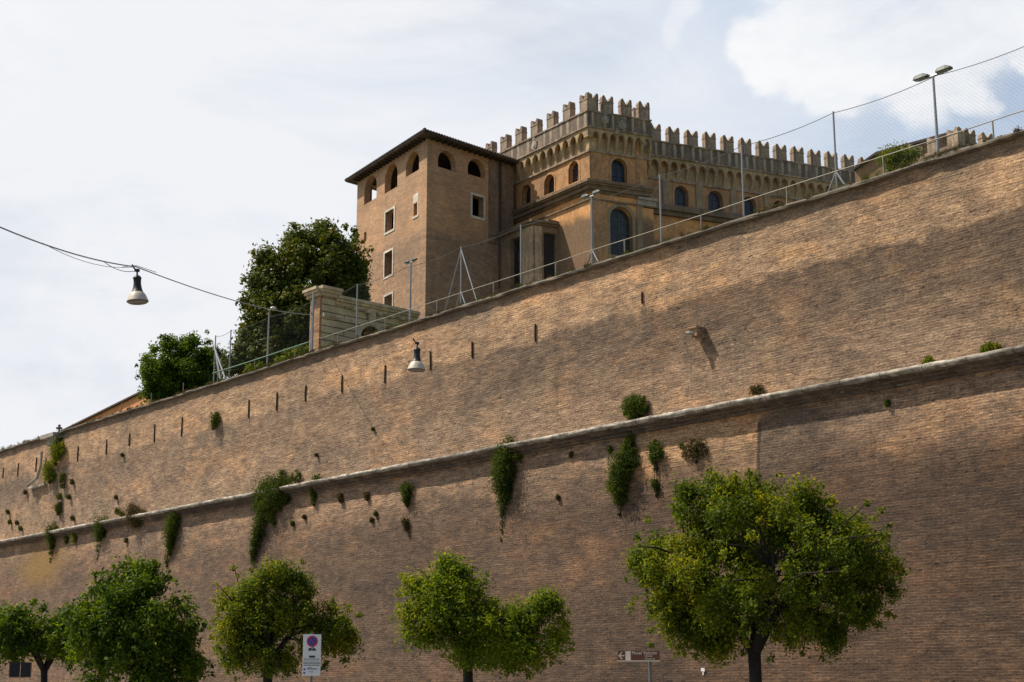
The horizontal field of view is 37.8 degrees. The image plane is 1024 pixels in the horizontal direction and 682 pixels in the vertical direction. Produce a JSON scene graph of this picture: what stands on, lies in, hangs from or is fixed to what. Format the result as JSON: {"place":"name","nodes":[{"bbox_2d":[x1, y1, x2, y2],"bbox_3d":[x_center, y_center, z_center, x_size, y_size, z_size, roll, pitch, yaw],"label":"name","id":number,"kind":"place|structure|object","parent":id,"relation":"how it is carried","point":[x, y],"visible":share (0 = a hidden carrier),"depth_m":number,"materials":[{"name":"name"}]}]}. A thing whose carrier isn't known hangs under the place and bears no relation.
{"place":"outdoors","nodes":[
{"label":"outdoors","id":0,"kind":"place"},
{"bbox_2d":[0,0,1023,449],"label":"sky","id":1,"kind":"structure","parent":0,"point":[171,139],"materials":[{"name":"white"}]},
{"label":"ground","id":2,"kind":"structure","parent":0,"visible":0},
{"bbox_2d":[0,130,1023,681],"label":"brick fortress wall","id":3,"kind":"structure","parent":2,"relation":"on","point":[830,320],"depth_m":47.64,"materials":[{"name":"brick"}]},
{"bbox_2d":[26,432,61,488],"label":"stone drain","id":4,"kind":"object","parent":3,"relation":"on","point":[50,436],"visible":0.91,"depth_m":85.13,"materials":[{"name":"stone"}]},
{"bbox_2d":[38,457,56,483],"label":"wall plant","id":5,"kind":"object","parent":3,"relation":"attached to","point":[49,476],"depth_m":84.20,"materials":[{"name":"green plant"}]},
{"bbox_2d":[43,520,58,561],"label":"wall plant","id":6,"kind":"object","parent":3,"relation":"attached to","point":[50,539],"depth_m":82.68,"materials":[{"name":"green plant"}]},
{"bbox_2d":[45,434,67,466],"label":"wall plant","id":7,"kind":"object","parent":3,"relation":"attached to","point":[57,451],"depth_m":83.65,"materials":[{"name":"green plant"}]},
{"bbox_2d":[53,501,61,515],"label":"wall plant","id":8,"kind":"object","parent":3,"relation":"attached to","point":[58,507],"depth_m":82.75,"materials":[{"name":"green plant"}]},
{"bbox_2d":[54,492,61,500],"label":"wall plant","id":9,"kind":"object","parent":3,"relation":"attached to","point":[58,497],"depth_m":82.94,"materials":[{"name":"green plant"}]},
{"bbox_2d":[57,471,66,488],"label":"wall plant","id":10,"kind":"object","parent":3,"relation":"attached to","point":[61,478],"depth_m":82.90,"materials":[{"name":"green plant"}]},
{"bbox_2d":[62,534,68,544],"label":"wall plant","id":11,"kind":"object","parent":3,"relation":"attached to","point":[65,540],"depth_m":81.36,"materials":[{"name":"green plant"}]},
{"bbox_2d":[69,533,76,543],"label":"wall plant","id":12,"kind":"object","parent":3,"relation":"attached to","point":[74,540],"depth_m":80.50,"materials":[{"name":"green plant"}]},
{"bbox_2d":[90,514,108,559],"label":"wall plant","id":13,"kind":"object","parent":3,"relation":"attached to","point":[100,534],"depth_m":77.77,"materials":[{"name":"green plant"}]},
{"bbox_2d":[113,507,124,516],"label":"wall plant","id":14,"kind":"object","parent":3,"relation":"attached to","point":[117,511],"depth_m":76.71,"materials":[{"name":"green plant"}]},
{"bbox_2d":[120,500,145,531],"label":"wall plant","id":15,"kind":"object","parent":3,"relation":"attached to","point":[132,509],"depth_m":74.81,"materials":[{"name":"brown plant"}]},
{"bbox_2d":[159,513,180,567],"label":"wall plant","id":16,"kind":"object","parent":3,"relation":"attached to","point":[172,526],"depth_m":71.35,"materials":[{"name":"green plant"}]},
{"bbox_2d":[208,409,220,430],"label":"wall plant","id":17,"kind":"object","parent":3,"relation":"attached to","point":[215,420],"depth_m":69.88,"materials":[{"name":"green plant"}]},
{"bbox_2d":[266,306,276,363],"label":"floodlight pole","id":18,"kind":"object","parent":3,"relation":"on","point":[272,307],"visible":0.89,"depth_m":70.06,"materials":[{"name":"metal"}]},
{"bbox_2d":[246,469,301,571],"bbox_3d":[-10.240,7.642,64.231,1.556,4.410,3.792,12,-18,-44],"label":"wall plant","id":19,"kind":"object","parent":3,"relation":"attached to","point":[270,498],"depth_m":64.53,"materials":[{"name":"green plant"}]},
{"bbox_2d":[243,344,308,371],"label":"shrub","id":20,"kind":"object","parent":3,"relation":"on","point":[279,358],"visible":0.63,"depth_m":70.00,"materials":[{"name":"green plant"}]},
{"bbox_2d":[310,293,314,349],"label":"cable post","id":21,"kind":"object","parent":3,"relation":"on","point":[312,313],"visible":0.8,"depth_m":66.31,"materials":[{"name":"metal"}]},
{"bbox_2d":[0,226,309,314],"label":"overhead cable","id":22,"kind":"object","parent":21,"relation":"attached to","point":[123,265],"visible":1,"depth_m":31.30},
{"bbox_2d":[126,264,148,304],"bbox_3d":[-8.124,-1.248,32.536,0.475,0.893,0.476,0,-13,0],"label":"hanging street lamp","id":23,"kind":"object","parent":22,"relation":"hanging from","point":[137,295],"visible":1,"depth_m":32.40,"materials":[{"name":"white metal"}]},
{"bbox_2d":[308,473,320,505],"bbox_3d":[-8.249,6.194,62.276,0.812,1.411,0.608,-6,-14,25],"label":"wall plant","id":24,"kind":"object","parent":3,"relation":"attached to","point":[313,497],"depth_m":62.20,"materials":[{"name":"green plant"}]},
{"bbox_2d":[334,491,343,504],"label":"wall plant","id":25,"kind":"object","parent":3,"relation":"attached to","point":[339,496],"depth_m":60.54,"materials":[{"name":"green plant"}]},
{"bbox_2d":[341,375,342,392],"bbox_3d":[-7.042,1.792,61.999,0.100,0.746,0.079,10,-16,-38],"label":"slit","id":26,"kind":"object","parent":3,"relation":"attached to","point":[341,383],"visible":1,"depth_m":61.97,"materials":[{"name":"black"}]},
{"bbox_2d":[32,333,675,439],"bbox_3d":[-10.640,3.363,65.033,10.308,4.944,53.940,7,-14,-27],"label":"overhead cable","id":27,"kind":"object","parent":3,"relation":"attached to","point":[369,354],"visible":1,"depth_m":44.39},
{"bbox_2d":[407,338,425,371],"bbox_3d":[-2.473,0.348,38.809,0.476,0.890,0.476,0,-13,0],"label":"hanging street lamp","id":28,"kind":"object","parent":27,"relation":"hanging from","point":[416,364],"visible":1,"depth_m":38.66,"materials":[{"name":"white metal"}]},
{"bbox_2d":[363,490,369,501],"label":"wall plant","id":29,"kind":"object","parent":3,"relation":"attached to","point":[366,495],"depth_m":59.09,"materials":[{"name":"green plant"}]},
{"bbox_2d":[384,365,385,383],"bbox_3d":[-5.055,1.333,59.603,0.100,0.771,0.082,10,-16,-38],"label":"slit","id":30,"kind":"object","parent":3,"relation":"attached to","point":[385,374],"visible":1,"depth_m":59.57,"materials":[{"name":"black"}]},
{"bbox_2d":[400,515,409,531],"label":"wall plant","id":31,"kind":"object","parent":3,"relation":"attached to","point":[405,521],"depth_m":56.48,"materials":[{"name":"green plant"}]},
{"bbox_2d":[398,480,414,507],"bbox_3d":[-3.996,5.801,56.926,0.634,1.126,0.722,3,-13,-15],"label":"wall plant","id":32,"kind":"object","parent":3,"relation":"attached to","point":[406,488],"depth_m":56.82,"materials":[{"name":"green plant"}]},
{"bbox_2d":[404,258,417,321],"bbox_3d":[-4.177,-1.792,61.339,0.170,3.222,0.820,10,-16,-38],"label":"floodlight pole","id":33,"kind":"object","parent":3,"relation":"on","point":[411,261],"visible":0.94,"depth_m":61.42,"materials":[{"name":"metal"}]},
{"bbox_2d":[429,351,430,369],"bbox_3d":[-3.118,0.759,57.296,0.100,0.743,0.079,10,-16,-38],"label":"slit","id":34,"kind":"object","parent":3,"relation":"attached to","point":[430,360],"visible":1,"depth_m":57.26,"materials":[{"name":"black"}]},
{"bbox_2d":[471,341,472,358],"bbox_3d":[-1.466,0.335,55.314,0.100,0.644,0.075,10,-16,-38],"label":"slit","id":35,"kind":"object","parent":3,"relation":"attached to","point":[472,349],"visible":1,"depth_m":55.27,"materials":[{"name":"black"}]},
{"bbox_2d":[1,135,999,449],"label":"weeds","id":36,"kind":"object","parent":3,"relation":"on","point":[865,177],"visible":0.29,"depth_m":49.67,"materials":[{"name":"green plant"}]},
{"bbox_2d":[483,434,522,541],"bbox_3d":[-0.270,5.130,52.305,1.524,3.794,1.421,0,-13,0],"label":"wall plant","id":37,"kind":"object","parent":3,"relation":"attached to","point":[503,470],"depth_m":52.17,"materials":[{"name":"green plant"}]},
{"bbox_2d":[8,125,1022,447],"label":"coping","id":38,"kind":"object","parent":3,"relation":"on","point":[956,147],"visible":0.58,"depth_m":52.67,"materials":[{"name":"beige stone"}]},
{"bbox_2d":[534,324,535,341],"bbox_3d":[0.826,-0.276,52.569,0.100,0.660,0.072,10,-16,-38],"label":"iron bar","id":39,"kind":"object","parent":3,"relation":"attached to","point":[535,332],"visible":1,"depth_m":52.54,"materials":[{"name":"black metal"}]},
{"bbox_2d":[568,451,573,457],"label":"wall plant","id":40,"kind":"object","parent":3,"relation":"attached to","point":[570,454],"depth_m":50.00,"materials":[{"name":"green plant"}]},
{"bbox_2d":[121,110,1023,411],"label":"handrail","id":41,"kind":"object","parent":3,"relation":"on","point":[597,248],"visible":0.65,"depth_m":51.08,"materials":[{"name":"grey metal"}]},
{"bbox_2d":[581,190,601,263],"bbox_3d":[2.833,-3.709,52.955,0.204,3.243,1.344,10,-16,-38],"label":"floodlight pole","id":42,"kind":"object","parent":3,"relation":"on","point":[587,196],"visible":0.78,"depth_m":53.00,"materials":[{"name":"metal"}]},
{"bbox_2d":[606,445,612,452],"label":"wall plant","id":43,"kind":"object","parent":3,"relation":"attached to","point":[609,449],"depth_m":48.53,"materials":[{"name":"green plant"}]},
{"bbox_2d":[213,46,1023,382],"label":"net fence","id":44,"kind":"object","parent":3,"relation":"on","point":[461,258],"visible":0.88,"depth_m":51.08,"materials":[{"name":"metal"}]},
{"bbox_2d":[600,429,641,515],"bbox_3d":[3.473,4.096,47.646,1.335,2.962,1.433,0,-13,0],"label":"wall plant","id":45,"kind":"object","parent":3,"relation":"attached to","point":[625,460],"depth_m":47.50,"materials":[{"name":"green plant"}]},
{"bbox_2d":[617,392,649,419],"bbox_3d":[3.903,2.166,47.826,1.102,1.174,0.996,-4,-14,19],"label":"wall plant","id":46,"kind":"object","parent":3,"relation":"attached to","point":[633,407],"depth_m":47.65,"materials":[{"name":"green plant"}]},
{"bbox_2d":[643,439,663,496],"bbox_3d":[4.482,3.970,46.646,0.606,1.889,0.724,10,-16,-38],"label":"wall plant","id":47,"kind":"object","parent":3,"relation":"attached to","point":[655,452],"depth_m":46.62,"materials":[{"name":"green plant"}]},
{"bbox_2d":[678,436,707,463],"bbox_3d":[5.522,3.326,45.539,1.058,0.876,0.743,-6,-14,23],"label":"wall plant","id":48,"kind":"object","parent":3,"relation":"attached to","point":[693,453],"depth_m":45.40,"materials":[{"name":"brown plant"}]},
{"bbox_2d":[685,325,704,340],"bbox_3d":[5.662,-0.231,46.130,0.548,0.400,0.402,10,-16,-38],"label":"wall bracket","id":49,"kind":"object","parent":3,"relation":"attached to","point":[696,332],"depth_m":46.05,"materials":[{"name":"brick"}]},
{"bbox_2d":[748,383,764,395],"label":"wall plant","id":50,"kind":"object","parent":3,"relation":"attached to","point":[754,389],"depth_m":43.94,"materials":[{"name":"green plant"}]},
{"bbox_2d":[883,398,890,407],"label":"wall plant","id":51,"kind":"object","parent":3,"relation":"attached to","point":[887,402],"depth_m":40.24,"materials":[{"name":"green plant"}]},
{"bbox_2d":[922,355,934,363],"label":"wall plant","id":52,"kind":"object","parent":3,"relation":"attached to","point":[928,359],"depth_m":39.39,"materials":[{"name":"green plant"}]},
{"bbox_2d":[913,65,952,154],"bbox_3d":[11.922,-6.130,42.070,0.255,3.138,1.230,10,-16,-38],"label":"floodlight pole","id":53,"kind":"object","parent":3,"relation":"on","point":[938,71],"visible":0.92,"depth_m":42.13,"materials":[{"name":"metal"}]},
{"bbox_2d":[979,340,1002,352],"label":"wall plant","id":54,"kind":"object","parent":3,"relation":"attached to","point":[987,347],"depth_m":37.94,"materials":[{"name":"green plant"}]},
{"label":"hill","id":55,"kind":"structure","parent":0,"visible":0},
{"bbox_2d":[63,390,148,429],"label":"orange house","id":56,"kind":"structure","parent":55,"relation":"on","point":[132,401],"depth_m":102.34,"materials":[{"name":"paint"}]},
{"bbox_2d":[134,329,228,403],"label":"round tree","id":57,"kind":"object","parent":55,"relation":"on","point":[188,363],"visible":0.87,"depth_m":84.20,"materials":[{"name":"green plant"}]},
{"bbox_2d":[209,217,374,379],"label":"magnolia tree","id":58,"kind":"object","parent":55,"relation":"on","point":[301,260],"visible":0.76,"depth_m":81.77,"materials":[{"name":"green plant"}]},
{"bbox_2d":[302,285,420,351],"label":"stone gateway","id":59,"kind":"object","parent":55,"relation":"on","point":[325,316],"visible":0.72,"depth_m":68.53,"materials":[{"name":"stone"}]},
{"bbox_2d":[344,128,518,318],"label":"brick tower","id":60,"kind":"structure","parent":55,"relation":"on","point":[438,195],"depth_m":113.91,"materials":[{"name":"brick"}]},
{"bbox_2d":[383,247,393,279],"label":"window","id":61,"kind":"structure","parent":60,"relation":"in","point":[391,249],"depth_m":115.24,"materials":[{"name":"stone"}]},
{"bbox_2d":[383,291,393,305],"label":"window","id":62,"kind":"structure","parent":60,"relation":"in","point":[392,293],"depth_m":114.29,"materials":[{"name":"stone"}]},
{"bbox_2d":[384,206,394,235],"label":"window","id":63,"kind":"structure","parent":60,"relation":"in","point":[392,208],"depth_m":116.03,"materials":[{"name":"stone"}]},
{"bbox_2d":[470,192,485,220],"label":"window","id":64,"kind":"structure","parent":60,"relation":"in","point":[471,193],"depth_m":114.43,"materials":[{"name":"stone"}]},
{"bbox_2d":[486,92,863,293],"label":"crenellated palace","id":65,"kind":"structure","parent":55,"relation":"on","point":[567,162],"depth_m":114.35,"materials":[{"name":"paint"}]},
{"bbox_2d":[520,182,531,206],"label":"window","id":66,"kind":"structure","parent":65,"relation":"in","point":[529,192],"depth_m":117.23,"materials":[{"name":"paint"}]},
{"bbox_2d":[519,234,553,278],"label":"doorway","id":67,"kind":"structure","parent":65,"relation":"in","point":[549,239],"depth_m":112.54,"materials":[{"name":"black glass"}]},
{"bbox_2d":[543,172,555,196],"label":"window","id":68,"kind":"structure","parent":65,"relation":"in","point":[552,185],"depth_m":114.82,"materials":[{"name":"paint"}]},
{"bbox_2d":[567,159,579,185],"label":"window","id":69,"kind":"structure","parent":65,"relation":"in","point":[576,171],"depth_m":112.38,"materials":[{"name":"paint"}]},
{"bbox_2d":[609,156,628,182],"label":"window","id":70,"kind":"structure","parent":65,"relation":"in","point":[616,169],"depth_m":111.72,"materials":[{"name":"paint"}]},
{"bbox_2d":[607,203,635,257],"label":"window","id":71,"kind":"structure","parent":65,"relation":"in","point":[617,222],"depth_m":110.83,"materials":[{"name":"paint"}]},
{"bbox_2d":[672,184,689,206],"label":"window","id":72,"kind":"structure","parent":65,"relation":"in","point":[677,200],"depth_m":117.83,"materials":[{"name":"paint"}]},
{"bbox_2d":[706,189,724,211],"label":"window","id":73,"kind":"structure","parent":65,"relation":"in","point":[710,205],"depth_m":119.02,"materials":[{"name":"paint"}]},
{"bbox_2d":[740,195,757,214],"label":"window","id":74,"kind":"structure","parent":65,"relation":"in","point":[748,204],"depth_m":120.21,"materials":[{"name":"glass"}]},
{"bbox_2d":[771,199,785,207],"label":"window","id":75,"kind":"structure","parent":65,"relation":"in","point":[773,202],"depth_m":121.19,"materials":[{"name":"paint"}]},
{"bbox_2d":[874,137,923,171],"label":"shrub","id":76,"kind":"object","parent":55,"relation":"on","point":[894,159],"visible":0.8,"depth_m":91.34,"materials":[{"name":"green plant"}]},
{"bbox_2d":[853,133,977,181],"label":"garden house","id":77,"kind":"structure","parent":55,"relation":"on","point":[861,168],"depth_m":100.91,"materials":[{"name":"paint"}]},
{"bbox_2d":[903,126,1000,162],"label":"crenellated turret","id":78,"kind":"object","parent":55,"relation":"on","point":[965,140],"visible":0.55,"depth_m":93.40,"materials":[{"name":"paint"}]},
{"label":"pavement","id":79,"kind":"structure","parent":0,"visible":0},
{"bbox_2d":[9,662,31,677],"bbox_3d":[-11.246,8.239,33.212,0.976,2.161,0.075,4,-13,-15],"label":"sign back","id":80,"kind":"object","parent":79,"relation":"on","point":[16,672],"visible":1,"depth_m":33.47,"materials":[{"name":"metal"}]},
{"bbox_2d":[0,598,85,681],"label":"street tree","id":81,"kind":"object","parent":79,"relation":"on","point":[20,628],"visible":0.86,"depth_m":62.12,"materials":[{"name":"green plant"}]},
{"bbox_2d":[56,553,216,681],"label":"street tree","id":82,"kind":"object","parent":79,"relation":"on","point":[128,612],"visible":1,"depth_m":54.93,"materials":[{"name":"green plant"}]},
{"bbox_2d":[207,549,365,681],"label":"street tree","id":83,"kind":"object","parent":79,"relation":"on","point":[257,622],"visible":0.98,"depth_m":47.80,"materials":[{"name":"green plant"}]},
{"bbox_2d":[302,633,320,681],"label":"parking sign","id":84,"kind":"object","parent":79,"relation":"on","point":[311,654],"visible":1,"depth_m":29.11,"materials":[{"name":"white metal"}]},
{"bbox_2d":[389,547,574,681],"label":"street tree","id":85,"kind":"object","parent":79,"relation":"on","point":[449,596],"visible":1,"depth_m":39.37,"materials":[{"name":"green plant"}]},
{"bbox_2d":[618,651,659,681],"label":"direction sign","id":86,"kind":"object","parent":79,"relation":"on","point":[649,656],"visible":1,"depth_m":29.73,"materials":[{"name":"brown metal"}]},
{"bbox_2d":[621,465,911,681],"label":"street tree","id":87,"kind":"object","parent":79,"relation":"on","point":[818,539],"visible":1,"depth_m":31.41,"materials":[{"name":"green plant"}]}
]}

